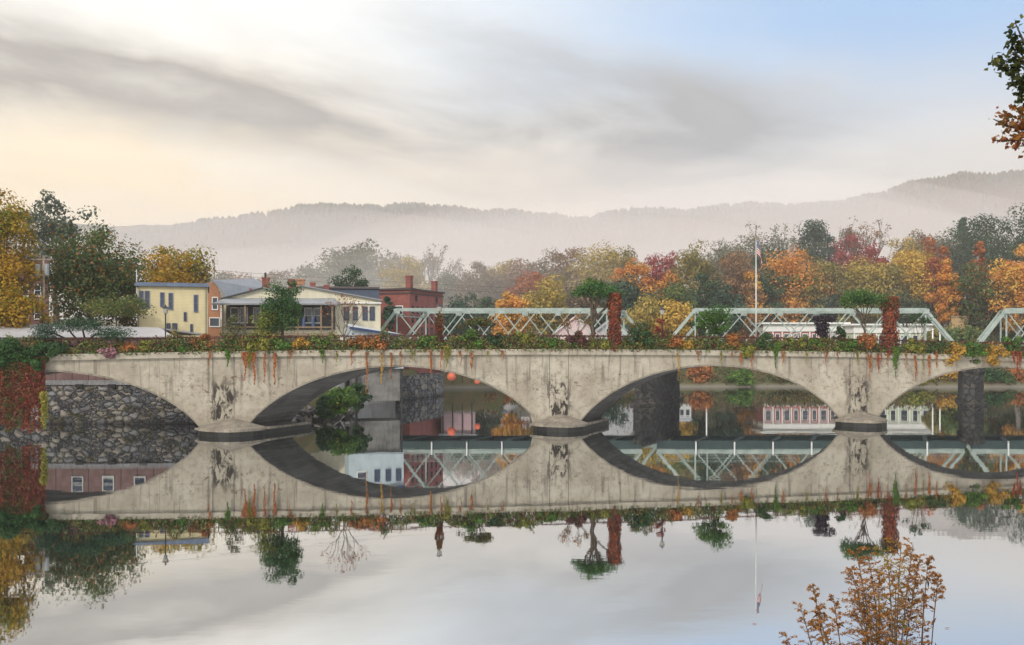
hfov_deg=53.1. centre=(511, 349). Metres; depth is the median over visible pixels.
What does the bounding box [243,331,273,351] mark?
garden shrub
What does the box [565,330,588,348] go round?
garden shrub
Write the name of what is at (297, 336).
dry vine
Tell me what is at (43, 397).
creeper curtain
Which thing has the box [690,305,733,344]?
garden tree
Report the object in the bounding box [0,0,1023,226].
sky
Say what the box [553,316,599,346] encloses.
pink roofed house
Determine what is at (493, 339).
garden shrub
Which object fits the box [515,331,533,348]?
garden shrub
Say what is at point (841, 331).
garden shrub
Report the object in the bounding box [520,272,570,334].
broadleaf tree
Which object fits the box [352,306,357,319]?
window
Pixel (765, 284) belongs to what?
broadleaf tree
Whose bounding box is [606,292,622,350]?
ivy pillar
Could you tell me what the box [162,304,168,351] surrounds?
street lamp
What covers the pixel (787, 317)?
broadleaf tree
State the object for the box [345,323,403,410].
lean to annex
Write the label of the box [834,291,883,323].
broadleaf tree
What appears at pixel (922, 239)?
broadleaf tree
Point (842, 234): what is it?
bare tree
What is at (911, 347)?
garden shrub
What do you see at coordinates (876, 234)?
tree
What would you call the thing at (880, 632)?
goldenrod
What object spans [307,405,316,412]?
boulder
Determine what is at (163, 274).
broadleaf tree
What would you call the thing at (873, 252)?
broadleaf tree
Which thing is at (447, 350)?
hanging vine
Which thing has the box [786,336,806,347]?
garden shrub
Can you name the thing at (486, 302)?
broadleaf tree
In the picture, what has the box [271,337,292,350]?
garden shrub
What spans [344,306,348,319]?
window
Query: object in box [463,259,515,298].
broadleaf tree
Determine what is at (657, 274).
broadleaf tree
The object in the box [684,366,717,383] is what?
bank bush
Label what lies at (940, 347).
garden shrub
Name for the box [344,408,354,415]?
boulder
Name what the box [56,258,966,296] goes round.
power line
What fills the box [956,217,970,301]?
conifer tree
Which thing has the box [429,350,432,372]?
hanging vine
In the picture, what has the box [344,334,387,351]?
garden shrub
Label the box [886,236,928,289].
broadleaf tree
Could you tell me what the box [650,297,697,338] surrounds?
broadleaf tree
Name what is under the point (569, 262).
broadleaf tree
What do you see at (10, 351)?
shrub
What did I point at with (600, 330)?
pink roofed house
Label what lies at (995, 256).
broadleaf tree
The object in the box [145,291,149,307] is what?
window
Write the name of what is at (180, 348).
garden shrub
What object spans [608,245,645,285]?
broadleaf tree
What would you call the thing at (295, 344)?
garden shrub
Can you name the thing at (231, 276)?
broadleaf tree
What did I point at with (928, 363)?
hanging vine
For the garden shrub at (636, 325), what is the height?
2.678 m
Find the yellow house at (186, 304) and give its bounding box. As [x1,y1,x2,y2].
[134,269,208,336]
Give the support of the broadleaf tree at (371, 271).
on the ground
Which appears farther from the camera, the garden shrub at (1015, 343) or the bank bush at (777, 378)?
the bank bush at (777, 378)
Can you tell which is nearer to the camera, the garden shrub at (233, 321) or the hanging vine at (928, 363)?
the garden shrub at (233, 321)
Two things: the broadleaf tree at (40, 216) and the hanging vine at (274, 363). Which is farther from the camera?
the broadleaf tree at (40, 216)
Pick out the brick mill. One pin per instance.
(410, 297)
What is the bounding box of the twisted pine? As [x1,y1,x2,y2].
[27,315,138,353]
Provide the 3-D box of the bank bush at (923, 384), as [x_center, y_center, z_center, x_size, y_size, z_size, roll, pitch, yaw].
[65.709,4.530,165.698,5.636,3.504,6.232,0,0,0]
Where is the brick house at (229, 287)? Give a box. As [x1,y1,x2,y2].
[208,278,261,351]
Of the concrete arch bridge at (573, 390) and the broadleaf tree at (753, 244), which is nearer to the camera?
the concrete arch bridge at (573, 390)
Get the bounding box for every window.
[34,284,40,296]
[139,291,143,307]
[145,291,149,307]
[160,292,163,306]
[168,293,172,309]
[194,295,197,311]
[209,317,219,326]
[212,297,217,309]
[230,307,238,322]
[239,307,247,322]
[253,307,259,322]
[304,308,311,323]
[313,308,319,323]
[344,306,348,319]
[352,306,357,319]
[362,306,367,319]
[370,306,374,319]
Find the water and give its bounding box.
[0,387,1023,644]
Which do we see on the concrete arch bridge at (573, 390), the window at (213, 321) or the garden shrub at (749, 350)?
the garden shrub at (749, 350)
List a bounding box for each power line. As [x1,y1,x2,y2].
[52,260,954,302]
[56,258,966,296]
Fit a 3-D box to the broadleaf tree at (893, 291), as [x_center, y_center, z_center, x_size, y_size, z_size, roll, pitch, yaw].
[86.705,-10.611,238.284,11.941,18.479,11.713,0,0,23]
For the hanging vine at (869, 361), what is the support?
hanging from the concrete arch bridge at (573, 390)
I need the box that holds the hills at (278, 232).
[27,177,1023,318]
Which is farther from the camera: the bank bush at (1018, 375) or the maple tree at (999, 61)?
the bank bush at (1018, 375)
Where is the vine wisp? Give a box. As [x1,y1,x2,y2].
[855,351,858,365]
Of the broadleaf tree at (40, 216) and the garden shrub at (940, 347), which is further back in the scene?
the broadleaf tree at (40, 216)
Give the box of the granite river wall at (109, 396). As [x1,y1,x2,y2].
[0,380,195,423]
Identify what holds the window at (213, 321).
in the brick house at (229, 287)
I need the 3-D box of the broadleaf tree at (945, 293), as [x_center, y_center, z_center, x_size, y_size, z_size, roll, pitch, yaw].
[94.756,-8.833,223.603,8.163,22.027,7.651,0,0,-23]
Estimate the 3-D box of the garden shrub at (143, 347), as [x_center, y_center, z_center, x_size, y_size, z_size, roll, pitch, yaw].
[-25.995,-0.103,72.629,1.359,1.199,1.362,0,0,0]
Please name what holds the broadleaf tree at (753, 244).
on the ground
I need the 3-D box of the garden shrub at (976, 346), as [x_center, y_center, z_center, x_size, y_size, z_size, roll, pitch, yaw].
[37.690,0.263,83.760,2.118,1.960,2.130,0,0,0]
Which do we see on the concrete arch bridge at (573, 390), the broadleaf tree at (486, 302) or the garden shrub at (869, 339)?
the garden shrub at (869, 339)
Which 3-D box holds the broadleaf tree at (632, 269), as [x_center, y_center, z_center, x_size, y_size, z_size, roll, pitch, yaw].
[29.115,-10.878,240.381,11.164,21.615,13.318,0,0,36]
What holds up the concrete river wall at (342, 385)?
on the ground
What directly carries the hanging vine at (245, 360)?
hanging from the concrete arch bridge at (573, 390)
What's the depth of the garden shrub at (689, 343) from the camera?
79.28 m
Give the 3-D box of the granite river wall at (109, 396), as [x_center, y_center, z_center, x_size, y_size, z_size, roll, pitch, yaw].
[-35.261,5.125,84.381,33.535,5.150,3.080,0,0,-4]
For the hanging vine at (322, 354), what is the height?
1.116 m
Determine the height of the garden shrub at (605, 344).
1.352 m
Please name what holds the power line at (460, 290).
attached to the utility pole
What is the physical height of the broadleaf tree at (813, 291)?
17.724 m
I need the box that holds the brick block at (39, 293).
[10,255,49,323]
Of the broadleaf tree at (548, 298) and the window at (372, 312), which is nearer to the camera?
the window at (372, 312)
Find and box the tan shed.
[949,316,968,329]
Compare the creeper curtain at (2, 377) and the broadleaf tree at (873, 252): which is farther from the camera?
the broadleaf tree at (873, 252)
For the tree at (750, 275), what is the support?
on the ground
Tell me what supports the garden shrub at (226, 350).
on the concrete arch bridge at (573, 390)
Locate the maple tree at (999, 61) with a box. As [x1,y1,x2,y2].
[984,14,1023,158]
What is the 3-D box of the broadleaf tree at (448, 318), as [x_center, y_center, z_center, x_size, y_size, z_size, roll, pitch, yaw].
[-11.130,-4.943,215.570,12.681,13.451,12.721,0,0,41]
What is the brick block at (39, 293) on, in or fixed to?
on the ground
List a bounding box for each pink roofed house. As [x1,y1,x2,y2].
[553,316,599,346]
[595,319,631,338]
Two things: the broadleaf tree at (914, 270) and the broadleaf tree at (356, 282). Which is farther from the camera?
the broadleaf tree at (914, 270)
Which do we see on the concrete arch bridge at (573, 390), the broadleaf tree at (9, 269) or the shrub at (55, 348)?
the shrub at (55, 348)
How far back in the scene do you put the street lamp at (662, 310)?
79.60 m
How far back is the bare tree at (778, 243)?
266.81 m
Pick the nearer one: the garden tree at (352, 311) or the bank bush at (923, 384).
the garden tree at (352, 311)
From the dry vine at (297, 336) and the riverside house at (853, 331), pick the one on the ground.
the riverside house at (853, 331)
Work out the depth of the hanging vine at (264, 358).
73.54 m
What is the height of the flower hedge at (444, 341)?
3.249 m
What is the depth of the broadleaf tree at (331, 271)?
346.12 m
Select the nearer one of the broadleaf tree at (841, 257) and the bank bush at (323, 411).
the bank bush at (323, 411)
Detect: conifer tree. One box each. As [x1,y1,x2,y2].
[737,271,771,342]
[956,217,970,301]
[962,241,997,332]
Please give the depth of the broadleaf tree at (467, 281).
248.77 m
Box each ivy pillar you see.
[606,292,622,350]
[879,296,900,354]
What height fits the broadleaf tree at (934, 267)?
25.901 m
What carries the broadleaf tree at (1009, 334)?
on the ground
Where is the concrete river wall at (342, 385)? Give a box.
[329,381,394,407]
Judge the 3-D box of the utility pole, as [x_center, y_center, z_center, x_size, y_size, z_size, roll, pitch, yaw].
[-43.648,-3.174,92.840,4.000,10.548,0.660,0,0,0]
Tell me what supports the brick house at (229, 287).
on the ground
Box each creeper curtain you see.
[0,362,24,432]
[0,363,5,424]
[19,362,38,433]
[32,356,46,431]
[36,391,48,428]
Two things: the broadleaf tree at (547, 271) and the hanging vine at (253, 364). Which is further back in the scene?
the broadleaf tree at (547, 271)
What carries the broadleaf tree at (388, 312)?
on the ground
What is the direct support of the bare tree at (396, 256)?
on the ground
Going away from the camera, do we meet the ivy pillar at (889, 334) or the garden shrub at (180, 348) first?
the garden shrub at (180, 348)
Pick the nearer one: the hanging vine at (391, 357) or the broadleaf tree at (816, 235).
the hanging vine at (391, 357)
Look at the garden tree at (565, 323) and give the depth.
78.34 m
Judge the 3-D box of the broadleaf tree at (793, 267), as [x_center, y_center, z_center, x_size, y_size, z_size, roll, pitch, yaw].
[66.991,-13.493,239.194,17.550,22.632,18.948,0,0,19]
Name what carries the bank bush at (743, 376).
on the ground
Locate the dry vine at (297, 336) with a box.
[20,333,1022,344]
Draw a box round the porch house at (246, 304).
[212,273,381,347]
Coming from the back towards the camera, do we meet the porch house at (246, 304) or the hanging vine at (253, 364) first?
the porch house at (246, 304)
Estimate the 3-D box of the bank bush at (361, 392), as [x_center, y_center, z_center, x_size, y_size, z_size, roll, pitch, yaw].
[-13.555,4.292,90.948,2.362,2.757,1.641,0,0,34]
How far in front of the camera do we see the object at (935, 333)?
205.12 m
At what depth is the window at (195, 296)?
98.50 m
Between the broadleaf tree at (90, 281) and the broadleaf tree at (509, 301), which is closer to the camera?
the broadleaf tree at (90, 281)
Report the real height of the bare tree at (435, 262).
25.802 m
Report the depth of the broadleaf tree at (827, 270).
238.65 m
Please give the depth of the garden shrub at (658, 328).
79.95 m
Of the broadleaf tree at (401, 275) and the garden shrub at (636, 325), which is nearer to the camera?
the garden shrub at (636, 325)
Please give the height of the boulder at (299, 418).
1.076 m
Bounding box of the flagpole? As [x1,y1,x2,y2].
[755,238,756,339]
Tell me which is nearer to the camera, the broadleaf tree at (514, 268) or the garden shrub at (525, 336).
the garden shrub at (525, 336)
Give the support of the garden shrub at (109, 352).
on the concrete arch bridge at (573, 390)
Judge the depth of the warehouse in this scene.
85.32 m
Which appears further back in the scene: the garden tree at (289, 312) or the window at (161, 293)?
the window at (161, 293)
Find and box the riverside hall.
[749,322,850,349]
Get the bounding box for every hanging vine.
[224,351,230,366]
[241,352,248,380]
[246,348,254,368]
[251,352,255,384]
[262,353,266,381]
[272,353,276,384]
[319,349,324,363]
[364,352,368,393]
[380,353,383,381]
[390,352,392,378]
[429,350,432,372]
[443,345,450,367]
[469,352,473,372]
[768,342,781,367]
[866,354,872,378]
[876,353,881,371]
[890,345,900,376]
[913,356,917,380]
[927,355,931,375]
[1012,351,1022,373]
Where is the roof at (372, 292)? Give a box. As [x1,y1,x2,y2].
[315,286,379,298]
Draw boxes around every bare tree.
[388,248,445,284]
[405,244,462,290]
[745,220,802,256]
[802,215,866,288]
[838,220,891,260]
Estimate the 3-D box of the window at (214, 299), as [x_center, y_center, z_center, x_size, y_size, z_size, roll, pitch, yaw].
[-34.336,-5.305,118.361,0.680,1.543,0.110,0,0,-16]
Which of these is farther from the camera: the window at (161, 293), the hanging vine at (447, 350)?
the window at (161, 293)
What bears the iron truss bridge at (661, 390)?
on the ground
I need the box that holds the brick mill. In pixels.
[379,275,444,372]
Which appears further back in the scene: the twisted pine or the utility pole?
the utility pole
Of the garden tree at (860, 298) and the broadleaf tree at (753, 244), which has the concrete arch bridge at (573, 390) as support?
the garden tree at (860, 298)
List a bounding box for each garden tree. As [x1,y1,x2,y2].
[255,278,304,335]
[321,293,375,342]
[456,316,493,334]
[557,311,591,334]
[570,276,624,339]
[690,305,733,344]
[811,313,836,337]
[837,286,897,350]
[902,313,934,339]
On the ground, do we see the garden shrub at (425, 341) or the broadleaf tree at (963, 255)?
the broadleaf tree at (963, 255)
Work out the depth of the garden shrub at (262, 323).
74.28 m
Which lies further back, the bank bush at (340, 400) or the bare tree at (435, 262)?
the bare tree at (435, 262)
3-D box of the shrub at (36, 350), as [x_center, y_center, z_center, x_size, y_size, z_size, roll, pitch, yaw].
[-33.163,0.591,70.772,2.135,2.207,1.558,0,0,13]
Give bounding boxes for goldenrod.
[779,601,843,644]
[805,583,849,644]
[834,537,933,644]
[917,555,945,644]
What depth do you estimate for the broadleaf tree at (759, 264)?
248.81 m
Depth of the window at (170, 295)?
97.83 m
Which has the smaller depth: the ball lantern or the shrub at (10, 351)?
the shrub at (10, 351)
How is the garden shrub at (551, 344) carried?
on the concrete arch bridge at (573, 390)
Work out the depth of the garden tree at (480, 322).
77.18 m
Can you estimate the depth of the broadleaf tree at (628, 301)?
209.81 m
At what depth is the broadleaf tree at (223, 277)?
398.39 m
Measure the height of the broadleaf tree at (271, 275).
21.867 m
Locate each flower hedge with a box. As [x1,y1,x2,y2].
[2,324,1023,357]
[62,329,1022,352]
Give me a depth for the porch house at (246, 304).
112.03 m
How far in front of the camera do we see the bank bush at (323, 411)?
84.71 m
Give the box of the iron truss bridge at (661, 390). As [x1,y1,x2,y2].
[381,308,1023,405]
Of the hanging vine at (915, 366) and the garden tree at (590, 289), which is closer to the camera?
the garden tree at (590, 289)
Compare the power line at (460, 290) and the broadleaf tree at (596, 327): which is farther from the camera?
the broadleaf tree at (596, 327)
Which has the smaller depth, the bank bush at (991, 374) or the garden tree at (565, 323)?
the garden tree at (565, 323)
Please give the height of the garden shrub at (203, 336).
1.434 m
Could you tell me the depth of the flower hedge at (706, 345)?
76.61 m
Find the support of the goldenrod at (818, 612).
on the ground
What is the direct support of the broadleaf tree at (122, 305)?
on the ground
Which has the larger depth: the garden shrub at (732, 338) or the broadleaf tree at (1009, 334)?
the broadleaf tree at (1009, 334)
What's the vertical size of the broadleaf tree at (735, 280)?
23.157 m
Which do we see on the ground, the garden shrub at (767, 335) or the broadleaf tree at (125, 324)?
the broadleaf tree at (125, 324)
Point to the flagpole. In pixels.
(756, 296)
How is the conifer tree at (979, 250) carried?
on the ground
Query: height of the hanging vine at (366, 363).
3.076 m
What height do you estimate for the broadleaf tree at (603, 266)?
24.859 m
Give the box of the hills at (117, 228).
[10,223,172,242]
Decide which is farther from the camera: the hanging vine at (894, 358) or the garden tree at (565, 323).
the hanging vine at (894, 358)
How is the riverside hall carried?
on the ground
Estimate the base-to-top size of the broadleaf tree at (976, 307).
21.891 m
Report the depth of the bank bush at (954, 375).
166.82 m
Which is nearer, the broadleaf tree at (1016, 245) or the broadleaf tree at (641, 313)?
the broadleaf tree at (641, 313)
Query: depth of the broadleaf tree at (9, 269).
91.52 m
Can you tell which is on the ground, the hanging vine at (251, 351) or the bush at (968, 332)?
the bush at (968, 332)
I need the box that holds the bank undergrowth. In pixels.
[679,366,1023,385]
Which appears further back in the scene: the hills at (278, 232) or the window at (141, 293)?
the hills at (278, 232)
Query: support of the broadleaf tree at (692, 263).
on the ground
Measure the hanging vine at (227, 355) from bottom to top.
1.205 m
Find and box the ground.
[49,313,1023,421]
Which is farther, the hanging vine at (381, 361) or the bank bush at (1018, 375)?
the bank bush at (1018, 375)
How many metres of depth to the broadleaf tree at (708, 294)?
220.29 m
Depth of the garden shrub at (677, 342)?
79.09 m
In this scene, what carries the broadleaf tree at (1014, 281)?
on the ground
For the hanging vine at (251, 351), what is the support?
hanging from the concrete arch bridge at (573, 390)
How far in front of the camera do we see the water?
35.67 m
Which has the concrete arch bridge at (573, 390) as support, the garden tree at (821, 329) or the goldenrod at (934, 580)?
the garden tree at (821, 329)
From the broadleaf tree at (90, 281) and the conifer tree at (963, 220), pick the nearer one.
the broadleaf tree at (90, 281)
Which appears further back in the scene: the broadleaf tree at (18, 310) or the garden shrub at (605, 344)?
the broadleaf tree at (18, 310)
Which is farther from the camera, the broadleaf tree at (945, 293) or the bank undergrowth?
the broadleaf tree at (945, 293)
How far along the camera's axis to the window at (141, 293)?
97.09 m
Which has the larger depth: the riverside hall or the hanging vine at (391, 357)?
the riverside hall
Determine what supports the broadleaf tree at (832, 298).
on the ground
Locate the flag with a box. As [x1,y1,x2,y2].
[757,240,762,267]
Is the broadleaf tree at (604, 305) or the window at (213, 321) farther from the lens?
the broadleaf tree at (604, 305)
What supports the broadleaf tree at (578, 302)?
on the ground
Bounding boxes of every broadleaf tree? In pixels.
[0,188,44,305]
[0,279,53,327]
[9,189,111,323]
[26,220,154,326]
[73,294,156,325]
[104,262,138,326]
[134,244,220,298]
[202,272,233,308]
[222,270,255,295]
[257,269,296,289]
[274,260,327,288]
[305,243,376,286]
[327,238,410,287]
[327,264,369,286]
[376,255,432,289]
[382,296,396,331]
[435,270,466,307]
[443,293,489,339]
[451,260,508,307]
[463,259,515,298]
[464,292,495,338]
[490,291,534,348]
[496,258,541,299]
[503,270,549,345]
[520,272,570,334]
[525,248,583,318]
[550,246,590,307]
[552,316,599,329]
[555,282,605,325]
[560,239,623,291]
[589,279,622,324]
[600,273,658,325]
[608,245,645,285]
[609,257,655,295]
[621,293,671,337]
[621,321,650,348]
[639,271,679,313]
[644,250,689,295]
[650,280,700,335]
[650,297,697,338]
[660,238,722,331]
[682,272,731,338]
[701,238,731,281]
[703,247,767,325]
[707,284,749,342]
[711,232,773,289]
[745,267,798,322]
[749,240,788,302]
[758,244,836,303]
[761,294,811,321]
[787,268,831,321]
[793,219,837,276]
[798,292,840,321]
[805,256,861,320]
[826,233,878,284]
[833,255,900,306]
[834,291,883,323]
[858,264,911,323]
[862,242,899,323]
[884,291,936,323]
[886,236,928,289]
[889,247,942,308]
[892,229,946,262]
[919,235,952,323]
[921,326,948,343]
[924,258,964,328]
[928,229,968,282]
[939,213,1014,294]
[947,259,1014,343]
[966,202,1023,276]
[979,243,1023,344]
[979,304,1023,342]
[997,226,1023,262]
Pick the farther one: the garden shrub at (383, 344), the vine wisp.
the vine wisp
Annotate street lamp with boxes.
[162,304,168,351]
[434,303,443,348]
[659,307,664,349]
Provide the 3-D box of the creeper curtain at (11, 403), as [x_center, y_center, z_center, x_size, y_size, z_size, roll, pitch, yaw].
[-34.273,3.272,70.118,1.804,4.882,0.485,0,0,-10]
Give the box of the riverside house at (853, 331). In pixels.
[842,324,933,346]
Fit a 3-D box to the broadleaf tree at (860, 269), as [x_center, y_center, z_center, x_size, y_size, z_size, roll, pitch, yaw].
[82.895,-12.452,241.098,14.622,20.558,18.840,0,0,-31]
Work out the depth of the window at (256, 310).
111.29 m
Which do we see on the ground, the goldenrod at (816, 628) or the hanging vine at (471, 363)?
the goldenrod at (816, 628)
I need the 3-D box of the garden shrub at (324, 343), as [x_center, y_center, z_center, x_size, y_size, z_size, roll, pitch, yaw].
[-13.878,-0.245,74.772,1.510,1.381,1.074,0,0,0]
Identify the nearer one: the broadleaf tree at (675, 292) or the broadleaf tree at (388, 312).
the broadleaf tree at (388, 312)
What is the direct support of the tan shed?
on the ground
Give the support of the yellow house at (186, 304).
on the ground
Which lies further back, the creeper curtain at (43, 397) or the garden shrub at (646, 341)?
the garden shrub at (646, 341)
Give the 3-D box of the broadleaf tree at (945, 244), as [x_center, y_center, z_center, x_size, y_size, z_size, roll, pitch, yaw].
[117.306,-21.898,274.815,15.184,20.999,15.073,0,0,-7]
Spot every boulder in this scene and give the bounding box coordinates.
[295,415,304,422]
[300,408,307,416]
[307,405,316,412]
[312,415,322,420]
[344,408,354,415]
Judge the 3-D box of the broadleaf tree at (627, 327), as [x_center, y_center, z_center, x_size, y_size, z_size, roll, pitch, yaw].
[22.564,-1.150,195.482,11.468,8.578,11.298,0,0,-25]
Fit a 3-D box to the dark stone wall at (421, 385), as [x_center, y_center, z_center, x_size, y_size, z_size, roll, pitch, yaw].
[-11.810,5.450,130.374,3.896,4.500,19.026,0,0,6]
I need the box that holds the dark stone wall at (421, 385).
[398,373,443,400]
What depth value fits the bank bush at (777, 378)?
166.52 m
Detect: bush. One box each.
[315,395,334,422]
[322,385,360,418]
[350,382,372,412]
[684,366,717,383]
[722,368,755,386]
[768,375,791,383]
[921,377,936,385]
[929,323,989,348]
[938,372,957,380]
[983,367,1014,383]
[1007,368,1023,381]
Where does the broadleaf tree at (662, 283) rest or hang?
on the ground
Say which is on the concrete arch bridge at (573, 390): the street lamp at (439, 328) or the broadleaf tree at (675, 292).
the street lamp at (439, 328)
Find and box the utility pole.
[11,256,53,323]
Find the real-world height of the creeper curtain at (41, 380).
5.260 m
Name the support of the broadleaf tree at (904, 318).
on the ground
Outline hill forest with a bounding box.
[5,169,1023,317]
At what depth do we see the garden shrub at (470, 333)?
76.29 m
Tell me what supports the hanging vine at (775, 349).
hanging from the concrete arch bridge at (573, 390)
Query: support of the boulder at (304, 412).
on the ground
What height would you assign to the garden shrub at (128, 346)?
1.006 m
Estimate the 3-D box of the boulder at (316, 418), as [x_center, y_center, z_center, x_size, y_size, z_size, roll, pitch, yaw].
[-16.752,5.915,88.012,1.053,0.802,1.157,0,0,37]
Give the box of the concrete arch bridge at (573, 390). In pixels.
[0,335,1023,436]
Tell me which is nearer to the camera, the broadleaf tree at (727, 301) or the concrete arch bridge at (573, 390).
the concrete arch bridge at (573, 390)
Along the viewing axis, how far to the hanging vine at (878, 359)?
82.09 m
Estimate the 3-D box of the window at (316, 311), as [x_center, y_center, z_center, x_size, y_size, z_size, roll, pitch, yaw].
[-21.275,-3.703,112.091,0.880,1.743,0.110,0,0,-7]
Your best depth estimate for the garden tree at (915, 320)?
83.88 m
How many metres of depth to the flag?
81.59 m
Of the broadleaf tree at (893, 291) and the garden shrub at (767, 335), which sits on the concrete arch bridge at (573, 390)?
the garden shrub at (767, 335)
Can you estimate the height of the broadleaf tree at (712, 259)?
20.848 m
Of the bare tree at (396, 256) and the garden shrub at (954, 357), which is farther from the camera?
the bare tree at (396, 256)
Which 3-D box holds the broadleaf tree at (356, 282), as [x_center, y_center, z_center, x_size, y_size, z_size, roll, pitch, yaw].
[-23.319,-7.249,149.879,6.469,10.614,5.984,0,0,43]
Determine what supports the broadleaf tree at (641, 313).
on the ground
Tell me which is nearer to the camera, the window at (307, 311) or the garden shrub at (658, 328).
the garden shrub at (658, 328)
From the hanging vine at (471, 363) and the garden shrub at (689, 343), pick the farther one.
the garden shrub at (689, 343)
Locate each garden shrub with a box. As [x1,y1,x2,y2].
[97,346,117,358]
[117,342,138,352]
[134,340,153,352]
[163,340,187,351]
[189,333,213,351]
[219,313,246,338]
[219,338,242,352]
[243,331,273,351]
[249,308,285,341]
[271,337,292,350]
[290,337,310,349]
[313,337,330,349]
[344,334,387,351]
[415,335,436,349]
[457,328,483,351]
[484,332,506,347]
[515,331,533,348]
[536,336,557,348]
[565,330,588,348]
[589,338,611,349]
[622,328,655,351]
[628,320,656,337]
[651,318,666,347]
[661,335,682,349]
[678,339,693,349]
[725,332,741,349]
[737,344,754,358]
[755,332,773,350]
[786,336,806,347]
[807,338,823,350]
[831,326,846,340]
[831,338,858,351]
[856,333,877,350]
[903,338,924,354]
[921,339,945,353]
[940,342,966,366]
[962,341,988,363]
[981,342,1009,365]
[1001,336,1022,351]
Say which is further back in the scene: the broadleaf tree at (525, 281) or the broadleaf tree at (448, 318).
the broadleaf tree at (525, 281)
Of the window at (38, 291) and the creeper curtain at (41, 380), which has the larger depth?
the window at (38, 291)
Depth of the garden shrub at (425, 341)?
75.78 m
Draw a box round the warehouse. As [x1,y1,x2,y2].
[0,324,201,379]
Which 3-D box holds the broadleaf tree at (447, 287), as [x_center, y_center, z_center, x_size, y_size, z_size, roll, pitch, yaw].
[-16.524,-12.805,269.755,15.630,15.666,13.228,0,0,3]
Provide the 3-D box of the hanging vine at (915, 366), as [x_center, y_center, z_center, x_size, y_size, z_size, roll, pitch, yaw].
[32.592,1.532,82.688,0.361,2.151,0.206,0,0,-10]
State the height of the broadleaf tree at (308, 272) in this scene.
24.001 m
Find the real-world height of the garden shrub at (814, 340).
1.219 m
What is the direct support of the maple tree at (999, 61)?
on the ground
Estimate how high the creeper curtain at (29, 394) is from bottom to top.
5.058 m
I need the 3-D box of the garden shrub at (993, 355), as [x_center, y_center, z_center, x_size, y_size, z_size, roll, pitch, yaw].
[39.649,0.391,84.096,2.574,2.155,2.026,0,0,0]
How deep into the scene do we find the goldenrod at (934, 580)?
5.69 m
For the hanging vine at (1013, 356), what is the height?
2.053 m
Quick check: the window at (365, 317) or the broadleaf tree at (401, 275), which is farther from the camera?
the broadleaf tree at (401, 275)
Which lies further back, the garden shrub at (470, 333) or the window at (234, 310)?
the window at (234, 310)
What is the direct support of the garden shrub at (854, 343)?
on the concrete arch bridge at (573, 390)
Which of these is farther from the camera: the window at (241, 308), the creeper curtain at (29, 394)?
the window at (241, 308)

